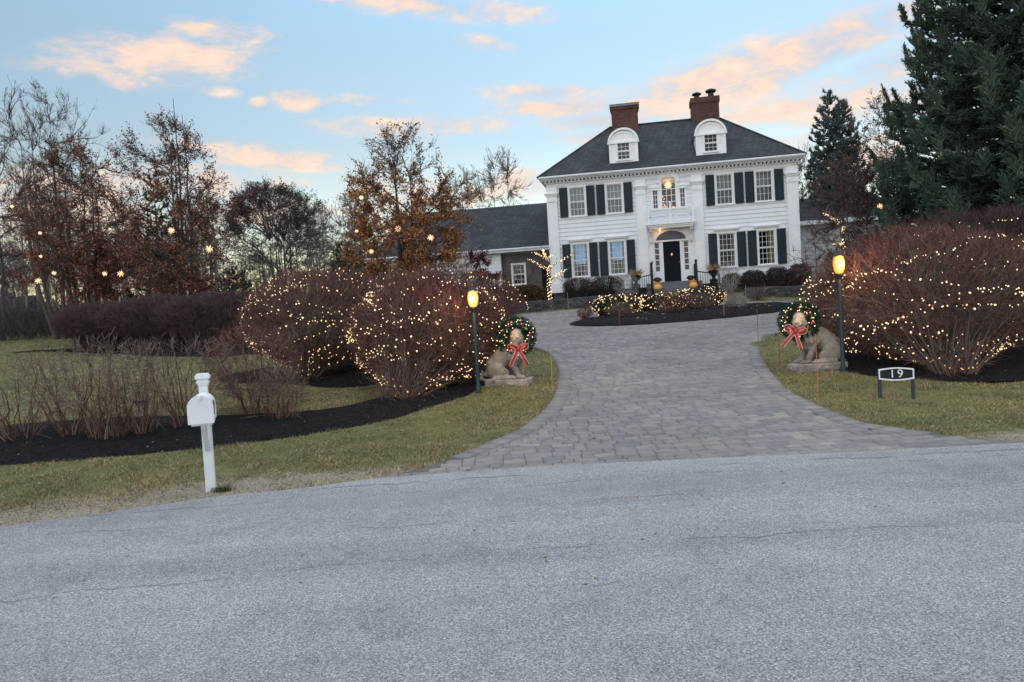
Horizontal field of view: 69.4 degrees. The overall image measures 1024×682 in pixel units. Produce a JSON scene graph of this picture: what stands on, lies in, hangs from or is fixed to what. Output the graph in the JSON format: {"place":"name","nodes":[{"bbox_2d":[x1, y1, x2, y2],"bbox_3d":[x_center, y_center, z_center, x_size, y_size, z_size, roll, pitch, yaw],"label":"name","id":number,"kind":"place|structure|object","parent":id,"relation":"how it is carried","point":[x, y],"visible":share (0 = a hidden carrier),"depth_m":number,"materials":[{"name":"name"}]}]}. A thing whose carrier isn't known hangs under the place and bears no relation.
{"place":"outdoors","nodes":[
{"label":"outdoors","id":0,"kind":"place"},
{"bbox_2d":[0,0,1012,308],"label":"sky","id":1,"kind":"structure","parent":0,"point":[285,89],"materials":[{"name":"blue"}]},
{"bbox_2d":[0,442,1023,681],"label":"road","id":2,"kind":"structure","parent":0,"point":[975,590],"depth_m":4.37,"materials":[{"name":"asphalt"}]},
{"bbox_2d":[0,289,1023,525],"bbox_3d":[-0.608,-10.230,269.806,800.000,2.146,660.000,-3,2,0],"label":"ground","id":3,"kind":"structure","parent":0,"point":[192,489],"depth_m":9.26,"materials":[{"name":"plant"}]},
{"bbox_2d":[1,234,26,308],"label":"bare tree","id":4,"kind":"object","parent":3,"relation":"on","point":[13,291],"visible":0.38,"depth_m":54.94,"materials":[{"name":"plant"}]},
{"bbox_2d":[0,209,48,306],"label":"bare tree","id":5,"kind":"object","parent":3,"relation":"on","point":[22,263],"visible":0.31,"depth_m":43.62,"materials":[{"name":"plant"}]},
{"bbox_2d":[0,129,65,340],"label":"bare tree","id":6,"kind":"object","parent":3,"relation":"on","point":[2,274],"visible":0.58,"depth_m":31.86,"materials":[{"name":"brown plant"}]},
{"bbox_2d":[0,158,65,308],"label":"bare tree","id":7,"kind":"object","parent":3,"relation":"on","point":[30,226],"visible":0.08,"depth_m":45.33,"materials":[{"name":"plant"}]},
{"bbox_2d":[28,223,80,308],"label":"bare tree","id":8,"kind":"object","parent":3,"relation":"on","point":[52,284],"visible":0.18,"depth_m":43.84,"materials":[{"name":"plant"}]},
{"bbox_2d":[0,75,110,338],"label":"bare tree","id":9,"kind":"object","parent":3,"relation":"on","point":[49,311],"visible":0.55,"depth_m":30.43,"materials":[{"name":"brown plant"}]},
{"bbox_2d":[29,175,95,304],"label":"bare tree","id":10,"kind":"object","parent":3,"relation":"on","point":[62,218],"visible":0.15,"depth_m":44.75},
{"bbox_2d":[0,131,152,323],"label":"oak tree","id":11,"kind":"object","parent":3,"relation":"on","point":[100,285],"visible":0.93,"depth_m":27.71,"materials":[{"name":"brown plant"}]},
{"bbox_2d":[15,342,269,356],"bbox_3d":[-11.477,0.283,23.594,11.639,0.402,3.385,-2,3,26],"label":"mulch bed","id":12,"kind":"object","parent":3,"relation":"on","point":[182,353],"visible":0.32,"depth_m":21.90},
{"bbox_2d":[46,296,155,352],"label":"shrub","id":13,"kind":"object","parent":12,"relation":"on","point":[60,323],"visible":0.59,"depth_m":23.63,"materials":[{"name":"brown plant"}]},
{"bbox_2d":[91,291,221,350],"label":"shrub","id":14,"kind":"object","parent":12,"relation":"on","point":[138,330],"visible":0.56,"depth_m":22.83,"materials":[{"name":"brown plant"}]},
{"bbox_2d":[150,287,283,349],"bbox_3d":[-9.035,-0.706,22.546,4.171,1.977,2.406,-3,2,0],"label":"shrub","id":15,"kind":"object","parent":12,"relation":"on","point":[166,318],"visible":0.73,"depth_m":21.99,"materials":[{"name":"brown plant"}]},
{"bbox_2d":[123,174,188,326],"bbox_3d":[-14.249,-3.457,29.797,2.903,6.944,3.182,-1,3,44],"label":"evergreen tree","id":16,"kind":"object","parent":3,"relation":"on","point":[131,295],"visible":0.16,"depth_m":29.53,"materials":[{"name":"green plant"}]},
{"bbox_2d":[0,269,319,340],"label":"undergrowth","id":17,"kind":"object","parent":3,"relation":"on","point":[32,324],"visible":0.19,"depth_m":32.40,"materials":[{"name":"plant"}]},
{"bbox_2d":[85,101,251,337],"bbox_3d":[-12.620,-4.237,26.941,5.174,8.714,5.518,-5,3,-41],"label":"oak tree","id":18,"kind":"object","parent":3,"relation":"on","point":[186,279],"visible":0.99,"depth_m":26.24,"materials":[{"name":"brown plant"}]},
{"bbox_2d":[184,174,218,287],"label":"bare tree","id":19,"kind":"object","parent":3,"relation":"on","point":[202,258],"visible":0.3,"depth_m":44.36,"materials":[{"name":"plant"}]},
{"bbox_2d":[187,373,216,491],"bbox_3d":[-2.908,0.997,7.020,0.224,1.355,0.577,-4,2,-18],"label":"mailbox","id":20,"kind":"object","parent":3,"relation":"on","point":[201,408],"visible":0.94,"depth_m":7.06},
{"bbox_2d":[187,395,214,424],"bbox_3d":[-2.852,0.627,6.767,0.224,0.262,0.025,-4,2,-18],"label":"door","id":21,"kind":"structure","parent":20,"relation":"in","point":[201,411],"depth_m":6.76,"materials":[{"name":"metal"}]},
{"bbox_2d":[184,193,241,289],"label":"bare tree","id":22,"kind":"object","parent":3,"relation":"on","point":[213,242],"visible":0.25,"depth_m":50.98,"materials":[{"name":"plant"}]},
{"bbox_2d":[215,265,254,297],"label":"evergreen tree","id":23,"kind":"object","parent":3,"relation":"on","point":[233,272],"visible":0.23,"depth_m":39.76,"materials":[{"name":"green plant"}]},
{"bbox_2d":[0,363,489,464],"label":"mulch bed","id":24,"kind":"object","parent":3,"relation":"on","point":[228,425],"visible":0.67,"depth_m":10.09,"materials":[{"name":"soil"}]},
{"bbox_2d":[0,351,83,441],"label":"shrub","id":25,"kind":"object","parent":24,"relation":"on","point":[9,429],"visible":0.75,"depth_m":10.35,"materials":[{"name":"plant"}]},
{"bbox_2d":[0,336,137,438],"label":"shrub","id":26,"kind":"object","parent":24,"relation":"on","point":[64,425],"visible":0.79,"depth_m":10.23,"materials":[{"name":"plant"}]},
{"bbox_2d":[38,327,166,439],"bbox_3d":[-5.541,0.608,10.107,1.571,1.596,1.340,-2,2,21],"label":"shrub","id":27,"kind":"object","parent":24,"relation":"on","point":[96,427],"visible":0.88,"depth_m":9.96,"materials":[{"name":"plant"}]},
{"bbox_2d":[86,336,189,435],"bbox_3d":[-5.126,0.648,10.191,1.320,1.448,1.058,-3,2,11],"label":"shrub","id":28,"kind":"object","parent":24,"relation":"on","point":[145,416],"visible":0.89,"depth_m":10.08,"materials":[{"name":"plant"}]},
{"bbox_2d":[119,330,247,427],"bbox_3d":[-4.628,0.566,10.468,1.790,1.496,1.394,-3,2,0],"label":"shrub","id":29,"kind":"object","parent":24,"relation":"on","point":[178,421],"visible":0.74,"depth_m":10.39,"materials":[{"name":"plant"}]},
{"bbox_2d":[196,314,303,414],"bbox_3d":[-3.965,0.311,11.340,1.601,1.741,1.337,-3,2,0],"label":"shrub","id":30,"kind":"object","parent":24,"relation":"on","point":[239,396],"visible":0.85,"depth_m":11.24,"materials":[{"name":"plant"}]},
{"bbox_2d":[237,364,310,418],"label":"shrub","id":31,"kind":"object","parent":24,"relation":"on","point":[281,407],"visible":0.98,"depth_m":10.63,"materials":[{"name":"plant"}]},
{"bbox_2d":[341,269,509,400],"bbox_3d":[-1.622,-0.151,12.977,3.196,2.224,2.769,-6,3,-44],"label":"shrub","id":32,"kind":"object","parent":24,"relation":"on","point":[409,377],"visible":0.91,"depth_m":12.40,"materials":[{"name":"brown plant"}]},
{"bbox_2d":[346,276,504,391],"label":"string lights","id":33,"kind":"object","parent":32,"relation":"attached to","point":[421,342],"visible":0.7,"depth_m":12.31,"materials":[{"name":"yellow plastic"}]},
{"bbox_2d":[0,329,1022,460],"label":"mulch chips","id":34,"kind":"object","parent":24,"relation":"on","point":[375,410],"visible":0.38,"depth_m":10.94,"materials":[{"name":"wood"}]},
{"bbox_2d":[226,243,274,294],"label":"bare tree","id":35,"kind":"object","parent":3,"relation":"on","point":[251,269],"visible":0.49,"depth_m":56.78,"materials":[{"name":"plant"}]},
{"bbox_2d":[247,231,282,286],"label":"bare tree","id":36,"kind":"object","parent":3,"relation":"on","point":[263,270],"visible":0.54,"depth_m":56.90,"materials":[{"name":"plant"}]},
{"bbox_2d":[219,176,339,293],"bbox_3d":[-12.067,-4.784,37.466,6.559,7.616,6.300,-3,2,0],"label":"round tree","id":37,"kind":"object","parent":3,"relation":"on","point":[297,216],"visible":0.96,"depth_m":37.17,"materials":[{"name":"grey plant"}]},
{"bbox_2d":[271,198,304,290],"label":"bare tree","id":38,"kind":"object","parent":3,"relation":"on","point":[290,264],"visible":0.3,"depth_m":43.59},
{"bbox_2d":[291,206,323,289],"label":"bare tree","id":39,"kind":"object","parent":3,"relation":"on","point":[310,263],"visible":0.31,"depth_m":44.26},
{"bbox_2d":[305,237,349,288],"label":"bare tree","id":40,"kind":"object","parent":3,"relation":"on","point":[316,258],"visible":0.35,"depth_m":49.99,"materials":[{"name":"plant"}]},
{"bbox_2d":[221,356,452,386],"bbox_3d":[-3.594,0.624,15.569,5.111,0.314,4.247,-3,2,0],"label":"mulch bed","id":41,"kind":"object","parent":3,"relation":"on","point":[342,376],"visible":0.15,"depth_m":14.46,"materials":[{"name":"soil"}]},
{"bbox_2d":[234,264,393,381],"bbox_3d":[-4.000,-0.394,15.273,3.427,2.420,3.092,-3,2,0],"label":"shrub","id":42,"kind":"object","parent":41,"relation":"on","point":[306,344],"visible":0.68,"depth_m":14.54,"materials":[{"name":"brown plant"}]},
{"bbox_2d":[238,267,394,371],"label":"string lights","id":43,"kind":"object","parent":42,"relation":"attached to","point":[303,317],"visible":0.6,"depth_m":14.24,"materials":[{"name":"yellow plastic"}]},
{"bbox_2d":[331,263,527,352],"bbox_3d":[-1.978,-0.662,17.193,4.731,2.289,3.358,-3,2,0],"label":"shrub","id":44,"kind":"object","parent":41,"relation":"on","point":[508,303],"visible":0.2,"depth_m":16.88,"materials":[{"name":"brown plant"}]},
{"bbox_2d":[321,239,365,319],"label":"evergreen tree","id":45,"kind":"object","parent":3,"relation":"on","point":[341,261],"visible":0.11,"depth_m":32.62,"materials":[{"name":"green plant"}]},
{"bbox_2d":[326,198,369,269],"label":"bare tree","id":46,"kind":"object","parent":3,"relation":"on","point":[338,223],"visible":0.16,"depth_m":54.02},
{"bbox_2d":[333,185,365,279],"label":"bare tree","id":47,"kind":"object","parent":3,"relation":"on","point":[348,215],"visible":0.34,"depth_m":50.21,"materials":[{"name":"plant"}]},
{"bbox_2d":[329,119,482,314],"bbox_3d":[-3.700,-4.015,25.610,5.472,7.470,5.689,-3,2,0],"label":"oak tree","id":48,"kind":"object","parent":3,"relation":"on","point":[410,237],"visible":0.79,"depth_m":25.20,"materials":[{"name":"brown plant"}]},
{"bbox_2d":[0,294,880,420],"bbox_3d":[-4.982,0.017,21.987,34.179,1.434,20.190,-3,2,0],"label":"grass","id":49,"kind":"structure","parent":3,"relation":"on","point":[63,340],"depth_m":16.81,"materials":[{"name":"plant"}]},
{"bbox_2d":[435,164,499,210],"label":"bare tree","id":50,"kind":"object","parent":3,"relation":"on","point":[467,190],"visible":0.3,"depth_m":51.11,"materials":[{"name":"brown plant"}]},
{"bbox_2d":[467,280,480,393],"bbox_3d":[-0.598,-0.024,12.084,0.176,1.935,0.179,-3,2,0],"label":"lamp post","id":51,"kind":"object","parent":3,"relation":"on","point":[472,297],"visible":0.98,"depth_m":12.05,"materials":[{"name":"metal"}]},
{"bbox_2d":[458,246,507,298],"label":"tree","id":52,"kind":"object","parent":3,"relation":"on","point":[479,259],"visible":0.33,"depth_m":27.84,"materials":[{"name":"brown plant"}]},
{"bbox_2d":[465,146,532,207],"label":"bare tree","id":53,"kind":"object","parent":3,"relation":"on","point":[505,168],"visible":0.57,"depth_m":49.52,"materials":[{"name":"brown plant"}]},
{"bbox_2d":[480,325,533,386],"bbox_3d":[-0.123,0.257,12.698,0.921,1.092,0.501,-3,2,14],"label":"lion statue","id":54,"kind":"object","parent":3,"relation":"on","point":[499,370],"visible":0.73,"depth_m":12.54,"materials":[{"name":"stone"}]},
{"bbox_2d":[494,315,537,366],"bbox_3d":[0.079,-0.017,12.570,0.767,0.904,0.308,-4,-2,-8],"label":"wreath","id":55,"kind":"object","parent":54,"relation":"attached to","point":[525,347],"visible":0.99,"depth_m":12.53,"materials":[{"name":"green plant"}]},
{"bbox_2d":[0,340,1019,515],"bbox_3d":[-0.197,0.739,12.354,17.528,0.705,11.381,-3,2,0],"label":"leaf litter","id":56,"kind":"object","parent":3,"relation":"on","point":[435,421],"visible":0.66,"depth_m":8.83,"materials":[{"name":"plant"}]},
{"bbox_2d":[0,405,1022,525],"bbox_3d":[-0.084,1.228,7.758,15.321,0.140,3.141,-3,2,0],"label":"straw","id":57,"kind":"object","parent":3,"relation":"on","point":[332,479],"visible":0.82,"depth_m":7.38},
{"bbox_2d":[512,284,546,300],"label":"shrub","id":58,"kind":"object","parent":3,"relation":"on","point":[535,292],"visible":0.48,"depth_m":32.60,"materials":[{"name":"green plant"}]},
{"bbox_2d":[527,241,581,299],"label":"tree","id":59,"kind":"object","parent":3,"relation":"on","point":[549,280],"visible":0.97,"depth_m":30.49,"materials":[{"name":"brown plant"}]},
{"bbox_2d":[482,293,629,314],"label":"stone wall","id":60,"kind":"structure","parent":3,"relation":"on","point":[563,303],"depth_m":30.48,"materials":[{"name":"stone"}]},
{"bbox_2d":[561,277,594,299],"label":"shrub","id":61,"kind":"object","parent":3,"relation":"on","point":[586,290],"visible":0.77,"depth_m":37.06,"materials":[{"name":"brown plant"}]},
{"bbox_2d":[592,275,623,295],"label":"shrub","id":62,"kind":"object","parent":3,"relation":"on","point":[601,288],"visible":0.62,"depth_m":36.81,"materials":[{"name":"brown plant"}]},
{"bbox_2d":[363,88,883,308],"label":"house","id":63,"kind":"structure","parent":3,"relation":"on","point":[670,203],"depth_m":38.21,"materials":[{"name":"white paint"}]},
{"bbox_2d":[511,262,526,285],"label":"window","id":64,"kind":"structure","parent":63,"relation":"in","point":[520,267],"depth_m":42.07,"materials":[{"name":"white glass"}]},
{"bbox_2d":[567,185,587,217],"bbox_3d":[3.411,-7.274,38.584,1.040,1.630,0.280,-3,2,10],"label":"window","id":65,"kind":"structure","parent":63,"relation":"in","point":[577,203],"depth_m":38.65,"materials":[{"name":"white glass"}]},
{"bbox_2d":[570,242,590,277],"bbox_3d":[3.592,-4.227,38.707,1.040,1.840,0.280,-3,2,10],"label":"window","id":66,"kind":"structure","parent":63,"relation":"in","point":[573,260],"depth_m":38.70,"materials":[{"name":"white glass"}]},
{"bbox_2d":[604,182,624,214],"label":"window","id":67,"kind":"structure","parent":63,"relation":"in","point":[614,194],"depth_m":38.32,"materials":[{"name":"white glass"}]},
{"bbox_2d":[607,239,627,275],"bbox_3d":[5.480,-4.326,38.374,1.040,1.840,0.280,-3,2,10],"label":"window","id":68,"kind":"structure","parent":63,"relation":"in","point":[609,242],"depth_m":38.37,"materials":[{"name":"white glass"}]},
{"bbox_2d":[650,171,687,210],"bbox_3d":[7.984,-7.671,37.703,1.880,1.930,0.290,-3,2,10],"label":"palladian window","id":69,"kind":"structure","parent":63,"relation":"in","point":[677,188],"depth_m":37.68,"materials":[{"name":"white glass"}]},
{"bbox_2d":[663,241,680,281],"bbox_3d":[8.203,-4.046,37.860,0.840,2.100,0.129,-3,2,10],"label":"front door","id":70,"kind":"structure","parent":63,"relation":"in","point":[671,250],"depth_m":37.87,"materials":[{"name":"wood"}]},
{"bbox_2d":[714,172,735,205],"bbox_3d":[10.708,-7.656,37.297,1.040,1.630,0.280,-3,2,10],"label":"window","id":71,"kind":"structure","parent":63,"relation":"in","point":[723,182],"depth_m":37.36,"materials":[{"name":"white glass"}]},
{"bbox_2d":[716,231,737,268],"bbox_3d":[10.889,-4.609,37.419,1.040,1.840,0.280,-3,2,10],"label":"window","id":72,"kind":"structure","parent":63,"relation":"in","point":[734,236],"depth_m":37.39,"materials":[{"name":"white glass"}]},
{"bbox_2d":[753,168,775,202],"bbox_3d":[12.597,-7.755,36.963,1.040,1.630,0.280,-3,2,10],"label":"window","id":73,"kind":"structure","parent":63,"relation":"in","point":[764,190],"depth_m":37.02,"materials":[{"name":"white glass"}]},
{"bbox_2d":[756,228,778,265],"bbox_3d":[12.778,-4.708,37.086,1.040,1.840,0.280,-3,2,10],"label":"window","id":74,"kind":"structure","parent":63,"relation":"in","point":[772,235],"depth_m":37.08,"materials":[{"name":"white glass"}]},
{"bbox_2d":[613,272,639,296],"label":"shrub","id":75,"kind":"object","parent":3,"relation":"on","point":[628,289],"visible":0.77,"depth_m":32.34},
{"bbox_2d":[715,262,741,297],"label":"shrub","id":76,"kind":"object","parent":3,"relation":"on","point":[732,288],"visible":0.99,"depth_m":31.92,"materials":[{"name":"plant"}]},
{"bbox_2d":[741,269,766,291],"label":"shrub","id":77,"kind":"object","parent":3,"relation":"on","point":[751,278],"visible":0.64,"depth_m":35.49,"materials":[{"name":"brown plant"}]},
{"bbox_2d":[740,282,768,299],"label":"shrub","id":78,"kind":"object","parent":3,"relation":"on","point":[757,296],"visible":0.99,"depth_m":28.87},
{"bbox_2d":[765,266,790,288],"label":"shrub","id":79,"kind":"object","parent":3,"relation":"on","point":[779,276],"visible":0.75,"depth_m":35.19,"materials":[{"name":"brown plant"}]},
{"bbox_2d":[744,285,835,296],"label":"stone wall","id":80,"kind":"structure","parent":3,"relation":"on","point":[773,291],"depth_m":30.20,"materials":[{"name":"stone"}]},
{"bbox_2d":[788,262,811,286],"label":"shrub","id":81,"kind":"object","parent":3,"relation":"on","point":[796,281],"visible":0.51,"depth_m":34.95,"materials":[{"name":"brown plant"}]},
{"bbox_2d":[797,140,825,198],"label":"bare tree","id":82,"kind":"object","parent":3,"relation":"on","point":[801,189],"visible":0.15,"depth_m":51.29,"materials":[{"name":"brown plant"}]},
{"bbox_2d":[786,228,847,292],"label":"tree","id":83,"kind":"object","parent":3,"relation":"on","point":[810,266],"visible":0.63,"depth_m":25.38,"materials":[{"name":"brown plant"}]},
{"bbox_2d":[787,310,847,373],"bbox_3d":[5.123,-0.028,12.428,0.928,1.114,0.572,-4,2,-4],"label":"lion statue","id":84,"kind":"object","parent":3,"relation":"on","point":[827,345],"visible":0.78,"depth_m":12.22,"materials":[{"name":"stone"}]},
{"bbox_2d":[776,299,821,349],"bbox_3d":[4.755,-0.281,12.306,0.748,0.884,0.311,12,-5,29],"label":"wreath","id":85,"kind":"object","parent":84,"relation":"attached to","point":[788,328],"visible":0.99,"depth_m":12.25,"materials":[{"name":"green plant"}]},
{"bbox_2d":[813,204,858,295],"bbox_3d":[8.877,-2.116,19.860,1.410,3.303,1.561,-3,2,0],"label":"tree","id":86,"kind":"object","parent":3,"relation":"on","point":[839,223],"visible":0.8,"depth_m":19.91,"materials":[{"name":"brown plant"}]},
{"bbox_2d":[800,149,877,288],"bbox_3d":[12.825,-4.600,28.669,3.063,5.999,2.920,-3,2,0],"label":"bare tree","id":87,"kind":"object","parent":3,"relation":"on","point":[842,175],"visible":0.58,"depth_m":28.83,"materials":[{"name":"brown plant"}]},
{"bbox_2d":[833,245,845,372],"bbox_3d":[5.279,-0.461,11.869,0.176,2.155,0.179,-3,2,0],"label":"lamp post","id":88,"kind":"object","parent":3,"relation":"on","point":[838,263],"visible":0.98,"depth_m":11.84,"materials":[{"name":"metal"}]},
{"bbox_2d":[801,88,878,210],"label":"blue spruce tree","id":89,"kind":"object","parent":3,"relation":"on","point":[834,123],"visible":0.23,"depth_m":41.19,"materials":[{"name":"green plant"}]},
{"bbox_2d":[813,145,917,274],"bbox_3d":[13.429,-4.275,26.722,3.941,5.719,3.630,-3,2,0],"label":"bare tree","id":90,"kind":"object","parent":3,"relation":"on","point":[870,175],"visible":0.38,"depth_m":26.79,"materials":[{"name":"brown plant"}]},
{"bbox_2d":[839,87,919,213],"bbox_3d":[20.430,-8.356,39.443,4.937,10.611,4.450,-3,2,0],"label":"bare tree","id":91,"kind":"object","parent":3,"relation":"on","point":[878,123],"visible":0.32,"depth_m":39.72,"materials":[{"name":"brown plant"}]},
{"bbox_2d":[877,367,914,398],"bbox_3d":[5.052,0.604,9.717,0.434,0.522,0.075,-3,2,20],"label":"house sign","id":92,"kind":"object","parent":3,"relation":"on","point":[896,373],"visible":0.97,"depth_m":9.68,"materials":[{"name":"metal"}]},
{"bbox_2d":[838,316,1023,380],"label":"mulch bed","id":93,"kind":"object","parent":3,"relation":"on","point":[1016,360],"visible":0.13,"depth_m":11.79,"materials":[{"name":"soil"}]},
{"bbox_2d":[797,220,1023,378],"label":"shrub","id":94,"kind":"object","parent":93,"relation":"on","point":[952,323],"visible":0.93,"depth_m":11.75,"materials":[{"name":"brown plant"}]},
{"bbox_2d":[799,235,1023,368],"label":"string lights","id":95,"kind":"object","parent":94,"relation":"attached to","point":[920,309],"visible":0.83,"depth_m":11.44,"materials":[{"name":"yellow plastic"}]},
{"bbox_2d":[809,202,1023,331],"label":"shrub","id":96,"kind":"object","parent":93,"relation":"on","point":[994,215],"visible":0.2,"depth_m":16.02,"materials":[{"name":"brown plant"}]},
{"bbox_2d":[849,0,1023,311],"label":"spruce tree","id":97,"kind":"object","parent":3,"relation":"on","point":[989,83],"visible":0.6,"depth_m":21.53,"materials":[{"name":"green plant"}]},
{"bbox_2d":[78,299,1023,477],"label":"paving","id":98,"kind":"structure","parent":0,"point":[766,418],"depth_m":9.87,"materials":[{"name":"stone"}]},
{"bbox_2d":[451,346,571,459],"bbox_3d":[0.489,0.684,12.855,1.138,0.684,10.133,-3,2,7],"label":"paving edge","id":99,"kind":"object","parent":98,"relation":"on","point":[555,405],"visible":0.95,"depth_m":10.06,"materials":[{"name":"stone"}]},
{"bbox_2d":[570,302,795,325],"bbox_3d":[5.846,-0.933,24.383,8.534,0.423,4.268,-4,2,-23],"label":"island bed","id":100,"kind":"object","parent":98,"relation":"on","point":[715,311],"visible":0.82,"depth_m":23.12,"materials":[{"name":"soil"}]},
{"bbox_2d":[592,295,640,315],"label":"hedge","id":101,"kind":"object","parent":100,"relation":"on","point":[606,300],"visible":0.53,"depth_m":25.06,"materials":[{"name":"green plant"}]},
{"bbox_2d":[597,294,638,315],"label":"shrub","id":102,"kind":"object","parent":100,"relation":"on","point":[616,312],"visible":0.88,"depth_m":24.06,"materials":[{"name":"plant"}]},
{"bbox_2d":[636,294,686,310],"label":"hedge","id":103,"kind":"object","parent":100,"relation":"on","point":[649,300],"visible":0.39,"depth_m":26.13,"materials":[{"name":"green plant"}]},
{"bbox_2d":[652,284,692,311],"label":"shrub","id":104,"kind":"object","parent":100,"relation":"on","point":[669,307],"visible":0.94,"depth_m":24.41,"materials":[{"name":"plant"}]},
{"bbox_2d":[678,289,724,306],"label":"hedge","id":105,"kind":"object","parent":100,"relation":"on","point":[714,291],"visible":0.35,"depth_m":26.49,"materials":[{"name":"green plant"}]},
{"bbox_2d":[683,288,720,308],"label":"shrub","id":106,"kind":"object","parent":100,"relation":"on","point":[706,301],"visible":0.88,"depth_m":25.30,"materials":[{"name":"plant"}]},
{"bbox_2d":[722,290,748,306],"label":"shrub","id":107,"kind":"object","parent":100,"relation":"on","point":[729,299],"visible":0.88,"depth_m":24.98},
{"bbox_2d":[747,346,932,435],"bbox_3d":[4.337,0.582,11.702,0.987,0.538,7.970,-3,2,6],"label":"paving edge","id":108,"kind":"object","parent":98,"relation":"on","point":[771,381],"visible":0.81,"depth_m":9.77,"materials":[{"name":"stone"}]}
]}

